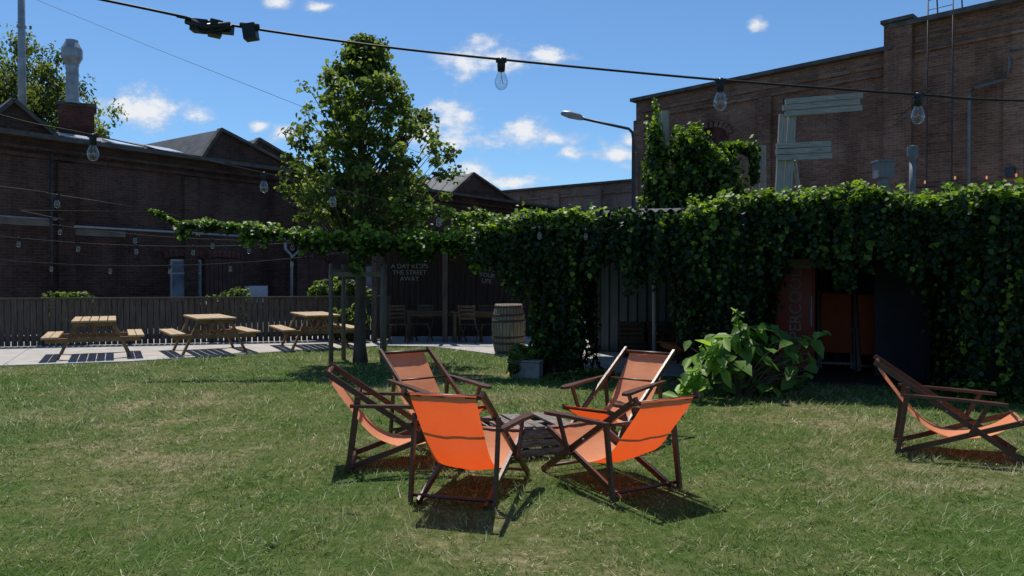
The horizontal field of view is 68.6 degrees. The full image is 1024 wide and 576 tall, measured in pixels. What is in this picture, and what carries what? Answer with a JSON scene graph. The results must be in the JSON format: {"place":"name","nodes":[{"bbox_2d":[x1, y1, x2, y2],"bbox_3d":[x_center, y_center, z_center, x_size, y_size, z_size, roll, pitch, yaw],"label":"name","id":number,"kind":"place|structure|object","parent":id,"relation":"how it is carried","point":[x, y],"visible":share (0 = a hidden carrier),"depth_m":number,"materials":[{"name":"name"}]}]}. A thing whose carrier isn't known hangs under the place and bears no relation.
{"place":"outdoors","nodes":[
{"label":"outdoors","id":0,"kind":"place"},
{"bbox_2d":[4,312,586,333],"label":"road","id":1,"kind":"structure","parent":0,"point":[200,325],"depth_m":24.85,"materials":[{"name":"grey asphalt"}]},
{"bbox_2d":[0,22,128,138],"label":"willow tree","id":2,"kind":"object","parent":1,"relation":"on","point":[41,99],"visible":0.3,"depth_m":37.11,"materials":[{"name":"leaf"},{"name":"bark"}]},
{"bbox_2d":[501,179,630,213],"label":"brick wall","id":3,"kind":"structure","parent":1,"relation":"on","point":[615,194],"depth_m":48.15,"materials":[{"name":"brick"}]},
{"bbox_2d":[630,0,1023,207],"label":"brick hall","id":4,"kind":"structure","parent":1,"relation":"on","point":[975,51],"depth_m":25.76,"materials":[{"name":"brick"}]},
{"bbox_2d":[696,120,732,147],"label":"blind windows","id":5,"kind":"structure","parent":4,"relation":"in","point":[721,131],"depth_m":30.98,"materials":[{"name":"red brick"}]},
{"bbox_2d":[0,334,931,389],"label":"pavement","id":6,"kind":"structure","parent":0,"point":[17,355],"depth_m":16.26,"materials":[{"name":"concrete"}]},
{"bbox_2d":[41,290,99,320],"bbox_3d":[-10.588,0.473,17.995,1.354,0.851,0.816,0,1,0],"label":"hedge plant","id":7,"kind":"object","parent":6,"relation":"on","point":[57,294],"visible":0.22,"depth_m":17.85,"materials":[{"name":"green plant"}]},
{"bbox_2d":[40,316,144,359],"bbox_3d":[-8.450,0.994,15.215,1.745,0.762,1.800,0,1,-28],"label":"picnic table","id":8,"kind":"object","parent":6,"relation":"on","point":[94,336],"visible":1,"depth_m":14.77,"materials":[{"name":"brown wood"}]},
{"bbox_2d":[0,296,390,346],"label":"picket fence","id":9,"kind":"object","parent":6,"relation":"on","point":[91,307],"visible":0.66,"depth_m":17.84,"materials":[{"name":"brown wood"}]},
{"bbox_2d":[159,314,260,354],"bbox_3d":[-6.500,0.981,16.115,1.745,0.762,1.800,0,1,-32],"label":"picnic table","id":10,"kind":"object","parent":6,"relation":"on","point":[213,319],"visible":1,"depth_m":15.75,"materials":[{"name":"brown wood"}]},
{"bbox_2d":[200,286,251,318],"bbox_3d":[-7.160,0.393,18.909,1.377,0.898,0.702,0,1,0],"label":"hedge plant","id":11,"kind":"object","parent":6,"relation":"on","point":[232,292],"visible":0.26,"depth_m":18.71,"materials":[{"name":"green plant"}]},
{"bbox_2d":[269,311,353,349],"bbox_3d":[-4.550,0.964,17.315,1.745,0.762,1.800,0,1,-27],"label":"picnic table","id":12,"kind":"object","parent":6,"relation":"on","point":[319,316],"visible":0.9,"depth_m":16.87,"materials":[{"name":"brown wood"}]},
{"bbox_2d":[307,277,371,324],"bbox_3d":[-4.398,0.361,19.304,1.906,1.323,0.781,0,1,0],"label":"hedge plant","id":13,"kind":"object","parent":6,"relation":"on","point":[319,288],"visible":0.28,"depth_m":19.05,"materials":[{"name":"green plant"}]},
{"bbox_2d":[328,303,371,341],"bbox_3d":[-4.002,0.838,18.408,1.074,1.026,0.584,0,1,0],"label":"hedge plant","id":14,"kind":"object","parent":6,"relation":"on","point":[350,312],"visible":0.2,"depth_m":18.43,"materials":[{"name":"green plant"}]},
{"bbox_2d":[387,305,407,343],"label":"garden chair","id":15,"kind":"object","parent":6,"relation":"on","point":[396,313],"visible":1,"depth_m":18.30,"materials":[{"name":"brown wood"}]},
{"bbox_2d":[411,305,433,342],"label":"garden chair","id":16,"kind":"object","parent":6,"relation":"on","point":[427,324],"visible":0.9,"depth_m":18.58,"materials":[{"name":"brown wood"}]},
{"bbox_2d":[404,310,454,341],"bbox_3d":[-2.000,0.941,18.715,1.300,0.755,0.685,0,1,-3],"label":"garden table","id":17,"kind":"object","parent":6,"relation":"on","point":[410,313],"visible":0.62,"depth_m":18.42,"materials":[{"name":"brown wood"}]},
{"bbox_2d":[372,234,533,341],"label":"wooden shed","id":18,"kind":"structure","parent":6,"relation":"on","point":[446,285],"depth_m":20.19,"materials":[{"name":"brown wood"}]},
{"bbox_2d":[458,306,482,343],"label":"garden chair","id":19,"kind":"object","parent":6,"relation":"on","point":[468,318],"visible":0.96,"depth_m":18.02,"materials":[{"name":"brown wood"}]},
{"bbox_2d":[451,310,492,342],"bbox_3d":[-0.800,0.946,18.415,1.300,0.755,0.685,0,1,6],"label":"garden table","id":20,"kind":"object","parent":6,"relation":"on","point":[455,312],"visible":0.57,"depth_m":18.16,"materials":[{"name":"brown wood"}]},
{"bbox_2d":[479,305,494,342],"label":"garden chair","id":21,"kind":"object","parent":6,"relation":"on","point":[484,317],"visible":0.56,"depth_m":18.51,"materials":[{"name":"brown wood"}]},
{"bbox_2d":[491,303,525,354],"bbox_3d":[-0.070,0.847,15.613,0.714,1.032,0.714,0,1,-11],"label":"wooden barrel","id":22,"kind":"object","parent":6,"relation":"on","point":[508,327],"visible":0.87,"depth_m":15.33,"materials":[{"name":"brown wood"}]},
{"bbox_2d":[561,111,639,208],"bbox_3d":[1.871,-1.193,15.985,1.679,5.139,0.260,0,1,0],"label":"street lamp","id":23,"kind":"object","parent":6,"relation":"on","point":[572,115],"visible":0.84,"depth_m":15.93,"materials":[{"name":"metal"}]},
{"bbox_2d":[619,339,646,356],"bbox_3d":[2.420,1.197,15.018,0.528,0.348,0.418,0,1,11],"label":"wooden crate","id":24,"kind":"object","parent":6,"relation":"on","point":[641,345],"visible":0.59,"depth_m":14.83,"materials":[{"name":"brown wood"}]},
{"bbox_2d":[618,321,645,339],"bbox_3d":[2.400,0.855,15.013,0.528,0.348,0.418,0,1,16],"label":"wooden crate","id":25,"kind":"object","parent":24,"relation":"on","point":[631,330],"visible":1,"depth_m":14.83,"materials":[{"name":"brown wood"}]},
{"bbox_2d":[652,277,656,351],"bbox_3d":[2.750,0.152,14.504,0.180,2.450,0.180,0,1,0],"label":"steel post","id":26,"kind":"object","parent":6,"relation":"on","point":[654,319],"visible":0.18,"depth_m":14.48,"materials":[{"name":"grey metal"}]},
{"bbox_2d":[648,340,675,357],"bbox_3d":[2.980,1.198,14.918,0.528,0.348,0.418,0,1,9],"label":"wooden crate","id":27,"kind":"object","parent":6,"relation":"on","point":[659,347],"visible":0.37,"depth_m":14.73,"materials":[{"name":"brown wood"}]},
{"bbox_2d":[647,322,675,340],"bbox_3d":[2.960,0.856,14.913,0.528,0.348,0.418,0,1,6],"label":"wooden crate","id":28,"kind":"object","parent":27,"relation":"on","point":[663,326],"visible":0.83,"depth_m":14.71,"materials":[{"name":"brown wood"}]},
{"bbox_2d":[655,330,689,363],"bbox_3d":[3.320,0.958,14.330,1.196,0.855,0.780,-1,1,-37],"label":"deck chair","id":29,"kind":"object","parent":6,"relation":"on","point":[669,345],"visible":0.3,"depth_m":14.14,"materials":[{"name":"brown wood"}]},
{"bbox_2d":[590,207,963,386],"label":"bar pavilion","id":30,"kind":"structure","parent":6,"relation":"on","point":[902,343],"depth_m":12.13,"materials":[{"name":"brown wood"}]},
{"bbox_2d":[0,114,615,236],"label":"string lights","id":31,"kind":"object","parent":30,"relation":"attached to","point":[92,137],"visible":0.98,"depth_m":5.36,"materials":[{"name":"black plastic"}]},
{"bbox_2d":[653,110,766,191],"bbox_3d":[3.393,-2.051,12.848,1.941,1.966,0.100,0,1,0],"label":"wooden letter","id":32,"kind":"object","parent":30,"relation":"on","point":[664,117],"visible":0.19,"depth_m":12.84,"materials":[{"name":"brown wood"}]},
{"bbox_2d":[775,259,815,367],"bbox_3d":[4.786,0.418,12.689,0.620,1.810,0.660,0,1,21],"label":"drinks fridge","id":33,"kind":"object","parent":30,"relation":"on","point":[795,317],"visible":0.66,"depth_m":12.39,"materials":[{"name":"metal"}]},
{"bbox_2d":[775,92,862,195],"bbox_3d":[4.872,-2.185,12.101,1.370,1.828,0.412,0,1,0],"label":"wooden letter","id":34,"kind":"object","parent":30,"relation":"on","point":[788,147],"visible":0.69,"depth_m":11.90,"materials":[{"name":"grey wood"}]},
{"bbox_2d":[817,290,855,369],"bbox_3d":[5.536,0.711,12.825,0.590,1.332,0.379,0,1,21],"label":"folded deck chair","id":35,"kind":"object","parent":30,"relation":"on","point":[836,315],"visible":0.83,"depth_m":12.81,"materials":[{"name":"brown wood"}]},
{"bbox_2d":[853,291,874,371],"bbox_3d":[5.999,0.717,12.428,0.590,1.332,0.379,0,1,13],"label":"folded deck chair","id":36,"kind":"object","parent":30,"relation":"on","point":[864,305],"visible":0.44,"depth_m":12.46,"materials":[{"name":"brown wood"}]},
{"bbox_2d":[871,160,895,190],"bbox_3d":[6.120,-1.661,12.378,0.300,0.875,0.240,0,1,0],"label":"roof vent","id":37,"kind":"object","parent":30,"relation":"on","point":[883,171],"visible":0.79,"depth_m":12.28,"materials":[{"name":"grey metal"}]},
{"bbox_2d":[907,145,918,194],"bbox_3d":[6.600,-1.753,12.377,0.170,1.200,0.170,0,1,0],"label":"vent pipe","id":38,"kind":"object","parent":30,"relation":"on","point":[912,153],"visible":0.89,"depth_m":12.33,"materials":[{"name":"grey metal"}]},
{"bbox_2d":[0,0,992,189],"label":"sky","id":39,"kind":"structure","parent":0,"point":[514,135],"materials":[{"name":"blue"}]},
{"bbox_2d":[0,344,1023,575],"bbox_3d":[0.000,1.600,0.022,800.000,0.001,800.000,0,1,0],"label":"ground","id":40,"kind":"structure","parent":0,"point":[501,524],"depth_m":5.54,"materials":[{"name":"green plant"}]},
{"bbox_2d":[0,98,569,330],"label":"brick warehouse","id":41,"kind":"structure","parent":40,"relation":"on","point":[36,158],"depth_m":26.03,"materials":[{"name":"brick"}]},
{"bbox_2d":[16,0,26,106],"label":"steel mast","id":42,"kind":"object","parent":41,"relation":"on","point":[21,26],"visible":0.58,"depth_m":25.80,"materials":[{"name":"grey metal"}]},
{"bbox_2d":[55,100,96,135],"bbox_3d":[-15.600,-5.631,26.924,1.250,1.810,1.150,0,1,-29],"label":"brick chimney","id":43,"kind":"object","parent":41,"relation":"on","point":[79,117],"visible":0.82,"depth_m":26.48,"materials":[{"name":"brick"}]},
{"bbox_2d":[61,39,82,103],"bbox_3d":[-15.400,-7.568,26.297,0.660,2.200,0.628,0,1,0],"label":"vent pipe","id":44,"kind":"object","parent":43,"relation":"on","point":[71,53],"visible":1,"depth_m":26.12,"materials":[{"name":"metal"}]},
{"bbox_2d":[328,264,386,362],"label":"tree stakes","id":45,"kind":"object","parent":40,"relation":"on","point":[344,274],"visible":0.91,"depth_m":13.98,"materials":[{"name":"brown wood"}]},
{"bbox_2d":[274,32,468,362],"bbox_3d":[-2.583,-1.680,14.213,3.541,6.172,3.565,0,1,0],"label":"young tree","id":46,"kind":"object","parent":40,"relation":"on","point":[367,74],"visible":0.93,"depth_m":13.61,"materials":[{"name":"green plant"}]},
{"bbox_2d":[2,236,285,252],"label":"string lights","id":47,"kind":"object","parent":46,"relation":"attached to","point":[78,243],"visible":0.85,"depth_m":13.37,"materials":[{"name":"black plastic"}]},
{"bbox_2d":[6,252,345,271],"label":"string lights","id":48,"kind":"object","parent":46,"relation":"attached to","point":[51,264],"visible":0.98,"depth_m":14.61,"materials":[{"name":"black plastic"}]},
{"bbox_2d":[322,362,433,471],"bbox_3d":[-1.005,1.088,6.512,1.196,0.855,0.780,0,1,-9],"label":"deck chair","id":49,"kind":"object","parent":40,"relation":"on","point":[401,441],"visible":0.63,"depth_m":6.29,"materials":[{"name":"orange fabric"}]},
{"bbox_2d":[378,346,491,432],"bbox_3d":[-0.789,1.072,7.585,0.780,0.855,1.315,-1,1,-36],"label":"deck chair","id":50,"kind":"object","parent":40,"relation":"on","point":[410,371],"visible":0.4,"depth_m":7.93,"materials":[{"name":"orange fabric"}]},
{"bbox_2d":[400,387,533,510],"bbox_3d":[-0.307,1.100,5.612,0.780,0.855,1.196,0,1,16],"label":"deck chair","id":51,"kind":"object","parent":40,"relation":"on","point":[456,433],"visible":1,"depth_m":5.27,"materials":[{"name":"orange fabric"}]},
{"bbox_2d":[20,97,1023,401],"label":"ivy","id":52,"kind":"object","parent":40,"relation":"on","point":[722,243],"visible":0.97,"depth_m":10.99,"materials":[{"name":"green plant"}]},
{"bbox_2d":[0,186,178,216],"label":"string lights","id":53,"kind":"object","parent":52,"relation":"attached to","point":[56,196],"visible":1,"depth_m":8.06,"materials":[{"name":"black plastic"}]},
{"bbox_2d":[0,216,294,248],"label":"string lights","id":54,"kind":"object","parent":52,"relation":"attached to","point":[59,227],"visible":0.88,"depth_m":13.21,"materials":[{"name":"black plastic"}]},
{"bbox_2d":[38,0,938,157],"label":"overhead cable","id":55,"kind":"object","parent":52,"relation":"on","point":[327,116],"visible":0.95,"depth_m":20.84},
{"bbox_2d":[506,342,539,376],"bbox_3d":[0.174,1.165,12.018,0.552,0.559,0.508,0,1,0],"label":"weed plant","id":56,"kind":"object","parent":40,"relation":"on","point":[519,351],"visible":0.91,"depth_m":11.95,"materials":[{"name":"green plant"}]},
{"bbox_2d":[481,412,570,456],"bbox_3d":[0.140,1.360,6.970,0.740,0.286,0.661,0,1,-20],"label":"pallet table","id":57,"kind":"object","parent":40,"relation":"on","point":[536,425],"visible":0.34,"depth_m":6.69,"materials":[{"name":"grey wood"}]},
{"bbox_2d":[512,359,542,378],"bbox_3d":[0.250,1.290,12.019,0.500,0.285,0.300,0,1,17],"label":"concrete planter","id":58,"kind":"object","parent":40,"relation":"on","point":[530,369],"visible":0.82,"depth_m":11.89,"materials":[{"name":"grey concrete"}]},
{"bbox_2d":[546,367,620,380],"bbox_3d":[1.116,1.342,11.732,1.190,0.226,0.354,0,1,0],"label":"weed plant","id":59,"kind":"object","parent":40,"relation":"on","point":[580,375],"visible":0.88,"depth_m":11.69,"materials":[{"name":"green plant"}]},
{"bbox_2d":[560,346,675,444],"bbox_3d":[1.073,1.073,7.532,0.780,0.855,1.315,1,1,38],"label":"deck chair","id":60,"kind":"object","parent":40,"relation":"on","point":[641,374],"visible":0.66,"depth_m":7.79,"materials":[{"name":"orange fabric"}]},
{"bbox_2d":[541,391,700,501],"bbox_3d":[0.802,1.132,5.817,0.780,0.785,1.234,0,1,-30],"label":"deck chair","id":61,"kind":"object","parent":40,"relation":"on","point":[584,441],"visible":1,"depth_m":5.57,"materials":[{"name":"orange fabric"}]},
{"bbox_2d":[662,307,830,402],"bbox_3d":[3.086,0.887,9.953,2.219,1.270,1.066,0,1,0],"label":"broad leaf plant","id":62,"kind":"object","parent":40,"relation":"on","point":[737,377],"visible":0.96,"depth_m":9.88,"materials":[{"name":"green plant"}]},
{"bbox_2d":[701,370,802,392],"bbox_3d":[3.371,1.297,10.624,1.470,0.366,0.580,0,1,0],"label":"weed plant","id":63,"kind":"object","parent":40,"relation":"on","point":[778,387],"visible":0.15,"depth_m":10.57,"materials":[{"name":"green plant"}]},
{"bbox_2d":[873,354,1023,464],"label":"deck chair","id":64,"kind":"object","parent":40,"relation":"on","point":[989,432],"visible":1,"depth_m":6.75,"materials":[{"name":"orange fabric"}]},
{"bbox_2d":[938,376,1023,402],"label":"weed plant","id":65,"kind":"object","parent":40,"relation":"on","point":[991,385],"visible":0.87,"depth_m":9.55,"materials":[{"name":"green plant"}]},
{"bbox_2d":[99,0,1023,122],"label":"string lights","id":66,"kind":"object","parent":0,"point":[215,28],"visible":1,"depth_m":3.45,"materials":[{"name":"black plastic"}]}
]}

